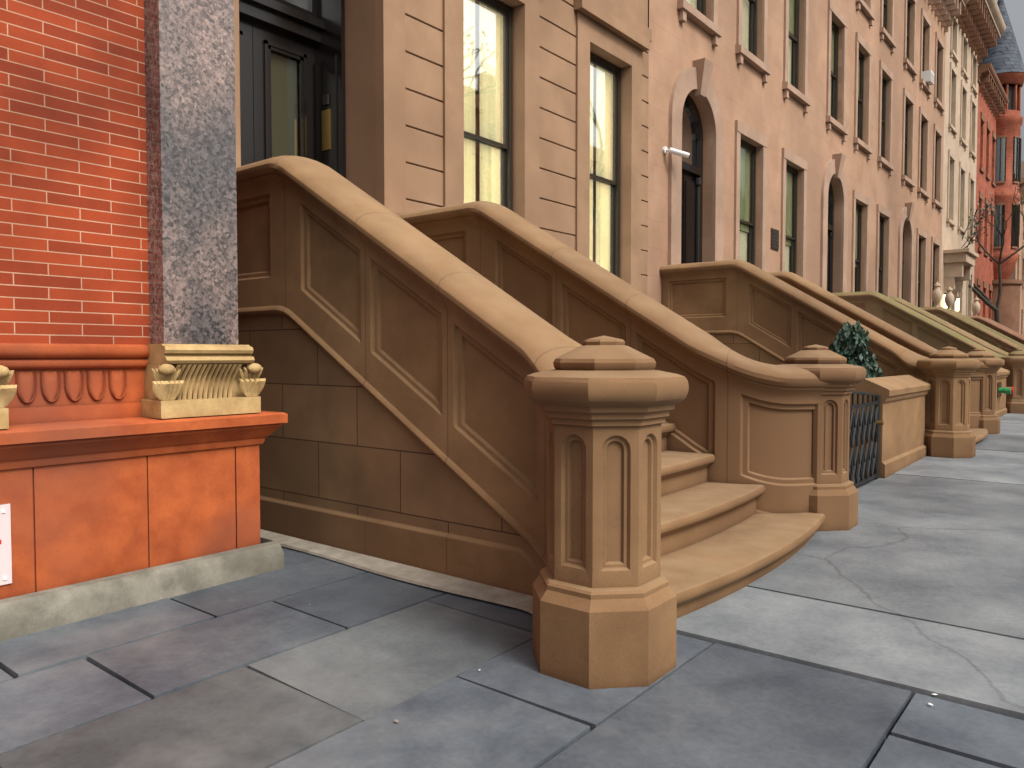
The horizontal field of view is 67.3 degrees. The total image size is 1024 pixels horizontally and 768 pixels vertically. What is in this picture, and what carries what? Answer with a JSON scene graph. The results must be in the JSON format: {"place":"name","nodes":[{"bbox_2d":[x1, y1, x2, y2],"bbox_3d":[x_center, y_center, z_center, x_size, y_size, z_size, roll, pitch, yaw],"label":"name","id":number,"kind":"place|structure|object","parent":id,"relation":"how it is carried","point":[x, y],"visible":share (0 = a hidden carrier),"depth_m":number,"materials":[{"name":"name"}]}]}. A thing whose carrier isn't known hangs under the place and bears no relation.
{"place":"outdoors","nodes":[
{"label":"outdoors","id":0,"kind":"place"},
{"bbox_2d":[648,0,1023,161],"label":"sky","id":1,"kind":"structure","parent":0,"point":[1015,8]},
{"bbox_3d":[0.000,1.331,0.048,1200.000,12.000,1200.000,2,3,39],"label":"ground","id":2,"kind":"structure","parent":0,"visible":0},
{"bbox_2d":[0,0,287,641],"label":"brick building","id":3,"kind":"structure","parent":2,"relation":"on","point":[137,425],"depth_m":4.01,"materials":[{"name":"brick"}]},
{"bbox_2d":[0,503,11,584],"bbox_3d":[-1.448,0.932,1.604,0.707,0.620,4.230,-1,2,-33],"label":"wall sign","id":4,"kind":"object","parent":3,"relation":"attached to","point":[5,551],"visible":1,"depth_m":3.54,"materials":[{"name":"white"}]},
{"bbox_2d":[234,0,651,294],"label":"building facade","id":5,"kind":"structure","parent":2,"relation":"on","point":[404,83],"depth_m":9.14,"materials":[{"name":"brown stone"}]},
{"bbox_2d":[239,0,345,177],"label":"front door","id":6,"kind":"structure","parent":5,"relation":"in","point":[292,77],"depth_m":7.66,"materials":[{"name":"black wood"}]},
{"bbox_2d":[464,0,620,277],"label":"windows","id":7,"kind":"structure","parent":5,"relation":"in","point":[488,100],"depth_m":9.21,"materials":[{"name":"glass"}]},
{"bbox_2d":[0,413,1023,767],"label":"sidewalk bluestone slabs","id":8,"kind":"structure","parent":2,"relation":"on","point":[880,625],"depth_m":3.09,"materials":[{"name":"grey stone"}]},
{"bbox_2d":[260,529,532,613],"bbox_3d":[-1.146,1.066,4.806,3.632,0.030,0.214,2,3,39],"label":"concrete fillet","id":9,"kind":"object","parent":8,"relation":"on","point":[439,581],"visible":0.62,"depth_m":4.36,"materials":[{"name":"grey concrete"}]},
{"bbox_2d":[659,259,989,443],"bbox_3d":[4.680,-0.464,11.487,4.245,2.740,3.158,2,3,39],"label":"stoop","id":10,"kind":"object","parent":8,"relation":"on","point":[748,310],"visible":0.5,"depth_m":11.09,"materials":[{"name":"brown stone"}]},
{"bbox_2d":[849,375,930,477],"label":"areaway wall","id":11,"kind":"structure","parent":8,"relation":"on","point":[902,445],"depth_m":8.05,"materials":[{"name":"brown stone"}]},
{"bbox_2d":[828,322,881,377],"bbox_3d":[3.811,-0.074,8.760,0.679,1.268,0.808,2,3,39],"label":"boxwood shrub","id":12,"kind":"object","parent":11,"relation":"on","point":[853,349],"visible":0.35,"depth_m":8.60,"materials":[{"name":"green plant"}]},
{"bbox_2d":[849,391,883,486],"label":"metal gate","id":13,"kind":"structure","parent":11,"relation":"attached to","point":[864,425],"depth_m":7.19,"materials":[{"name":"black metal"}]},
{"bbox_2d":[996,367,1009,416],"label":"areaway wall","id":14,"kind":"structure","parent":8,"relation":"on","point":[1002,374],"depth_m":14.34,"materials":[{"name":"brown stone"}]},
{"bbox_2d":[997,382,1013,396],"bbox_3d":[8.990,0.104,14.005,0.220,0.260,0.440,2,3,39],"label":"standpipe","id":15,"kind":"object","parent":14,"relation":"attached to","point":[1005,390],"visible":1,"depth_m":13.91,"materials":[{"name":"green metal"}]},
{"bbox_2d":[236,156,830,617],"bbox_3d":[-0.118,-0.218,5.546,4.245,2.740,3.158,2,3,39],"label":"stoop","id":16,"kind":"object","parent":2,"relation":"on","point":[398,358],"visible":0.76,"depth_m":4.87,"materials":[{"name":"brown stone"}]},
{"bbox_2d":[523,336,688,688],"bbox_3d":[0.379,0.514,3.197,0.636,1.428,0.636,2,3,39],"label":"newel post","id":17,"kind":"object","parent":2,"relation":"on","point":[604,606],"visible":1,"depth_m":2.99,"materials":[{"name":"brown stone"}]},
{"bbox_2d":[647,0,814,303],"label":"building facade","id":18,"kind":"structure","parent":2,"relation":"on","point":[722,77],"depth_m":13.69,"materials":[{"name":"brown stone"}]},
{"bbox_2d":[647,95,702,263],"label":"front door","id":19,"kind":"structure","parent":18,"relation":"in","point":[692,202],"depth_m":13.12,"materials":[{"name":"black wood"}]},
{"bbox_2d":[662,146,689,157],"bbox_3d":[2.527,-3.566,11.817,0.431,0.181,0.160,0,2,3],"label":"security camera","id":20,"kind":"object","parent":18,"relation":"attached to","point":[665,149],"visible":1,"depth_m":11.79,"materials":[{"name":"white plastic"}]},
{"bbox_2d":[648,0,799,273],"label":"windows","id":21,"kind":"structure","parent":18,"relation":"in","point":[747,180],"depth_m":15.01,"materials":[{"name":"glass"}]},
{"bbox_2d":[770,228,778,250],"bbox_3d":[5.315,-2.921,15.545,0.029,0.410,0.420,2,3,39],"label":"bronze plaque","id":22,"kind":"object","parent":18,"relation":"attached to","point":[774,240],"visible":1,"depth_m":15.50,"materials":[{"name":"brown"}]},
{"bbox_2d":[779,344,866,530],"bbox_3d":[2.210,0.426,5.624,0.636,1.428,0.636,2,3,39],"label":"newel post","id":23,"kind":"object","parent":2,"relation":"on","point":[833,496],"visible":0.52,"depth_m":5.41,"materials":[{"name":"brown stone"}]},
{"bbox_2d":[811,0,896,296],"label":"building facade","id":24,"kind":"structure","parent":2,"relation":"on","point":[850,166],"depth_m":19.64,"materials":[{"name":"brown stone"}]},
{"bbox_2d":[827,182,833,292],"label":"door","id":25,"kind":"structure","parent":24,"relation":"in","point":[830,241],"depth_m":19.07,"materials":[{"name":"black wood"}]},
{"bbox_2d":[830,0,887,293],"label":"windows","id":26,"kind":"structure","parent":24,"relation":"in","point":[834,72],"depth_m":20.76,"materials":[{"name":"glass"}]},
{"bbox_2d":[832,291,1008,368],"bbox_3d":[9.389,-0.706,17.319,4.245,2.740,3.158,2,3,39],"label":"stoop","id":27,"kind":"object","parent":2,"relation":"on","point":[929,329],"visible":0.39,"depth_m":16.66,"materials":[{"name":"brown stone"}]},
{"bbox_2d":[892,0,968,306],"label":"building facade","id":28,"kind":"structure","parent":2,"relation":"on","point":[917,211],"depth_m":25.50,"materials":[{"name":"brown stone"}]},
{"bbox_2d":[902,232,903,298],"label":"door","id":29,"kind":"structure","parent":28,"relation":"in","point":[902,264],"depth_m":24.93,"materials":[{"name":"black wood"}]},
{"bbox_2d":[904,0,938,306],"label":"windows","id":30,"kind":"structure","parent":28,"relation":"in","point":[906,121],"depth_m":26.45,"materials":[{"name":"glass"}]},
{"bbox_2d":[922,70,933,85],"bbox_3d":[13.965,-10.287,25.896,0.365,0.360,0.520,2,3,39],"label":"window air conditioner","id":31,"kind":"object","parent":28,"relation":"on","point":[928,76],"depth_m":25.69,"materials":[{"name":"white plastic"}]},
{"bbox_2d":[917,346,980,457],"bbox_3d":[5.176,0.268,9.138,0.636,1.428,0.636,2,3,39],"label":"newel post","id":32,"kind":"object","parent":2,"relation":"on","point":[948,371],"visible":0.95,"depth_m":8.95,"materials":[{"name":"brown stone"}]},
{"bbox_2d":[919,307,1023,352],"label":"stoop","id":33,"kind":"object","parent":2,"relation":"on","point":[983,332],"visible":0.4,"depth_m":22.38,"materials":[{"name":"brown stone"}]},
{"bbox_2d":[932,281,979,315],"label":"stone urns","id":34,"kind":"object","parent":33,"relation":"on","point":[937,296],"visible":0.89,"depth_m":24.43,"materials":[{"name":"stone"}]},
{"bbox_2d":[940,0,1005,315],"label":"building facade","id":35,"kind":"structure","parent":2,"relation":"on","point":[976,31],"depth_m":31.21,"materials":[{"name":"beige stone"}]},
{"bbox_2d":[943,293,959,310],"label":"wall sconces","id":36,"kind":"object","parent":35,"relation":"attached to","point":[956,304],"depth_m":31.00,"materials":[{"name":"white glass"}]},
{"bbox_2d":[967,348,1004,433],"bbox_3d":[7.008,0.180,11.565,0.636,1.428,0.636,2,3,39],"label":"newel post","id":37,"kind":"object","parent":2,"relation":"on","point":[989,420],"visible":0.48,"depth_m":11.35,"materials":[{"name":"brown stone"}]},
{"bbox_2d":[962,185,1023,323],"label":"street tree","id":38,"kind":"object","parent":2,"relation":"on","point":[981,295],"visible":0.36,"depth_m":34.27,"materials":[{"name":"brown plant"}]},
{"bbox_2d":[967,316,1023,344],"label":"stoop","id":39,"kind":"object","parent":2,"relation":"on","point":[1004,330],"visible":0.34,"depth_m":28.20,"materials":[{"name":"brown stone"}]},
{"bbox_2d":[973,0,1023,332],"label":"building","id":40,"kind":"structure","parent":2,"relation":"on","point":[1000,80],"depth_m":39.05,"materials":[{"name":"brick"}]},
{"bbox_2d":[993,137,1021,247],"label":"windows","id":41,"kind":"structure","parent":40,"relation":"in","point":[1000,162],"depth_m":39.26,"materials":[{"name":"glass"}]},
{"bbox_2d":[1001,349,1023,413],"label":"newel post","id":42,"kind":"object","parent":2,"relation":"on","point":[1014,362],"visible":0.88,"depth_m":14.82,"materials":[{"name":"brown stone"}]},
{"bbox_2d":[1009,161,1023,334],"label":"building","id":43,"kind":"structure","parent":2,"relation":"on","point":[1018,273],"depth_m":53.54,"materials":[{"name":"stone"}]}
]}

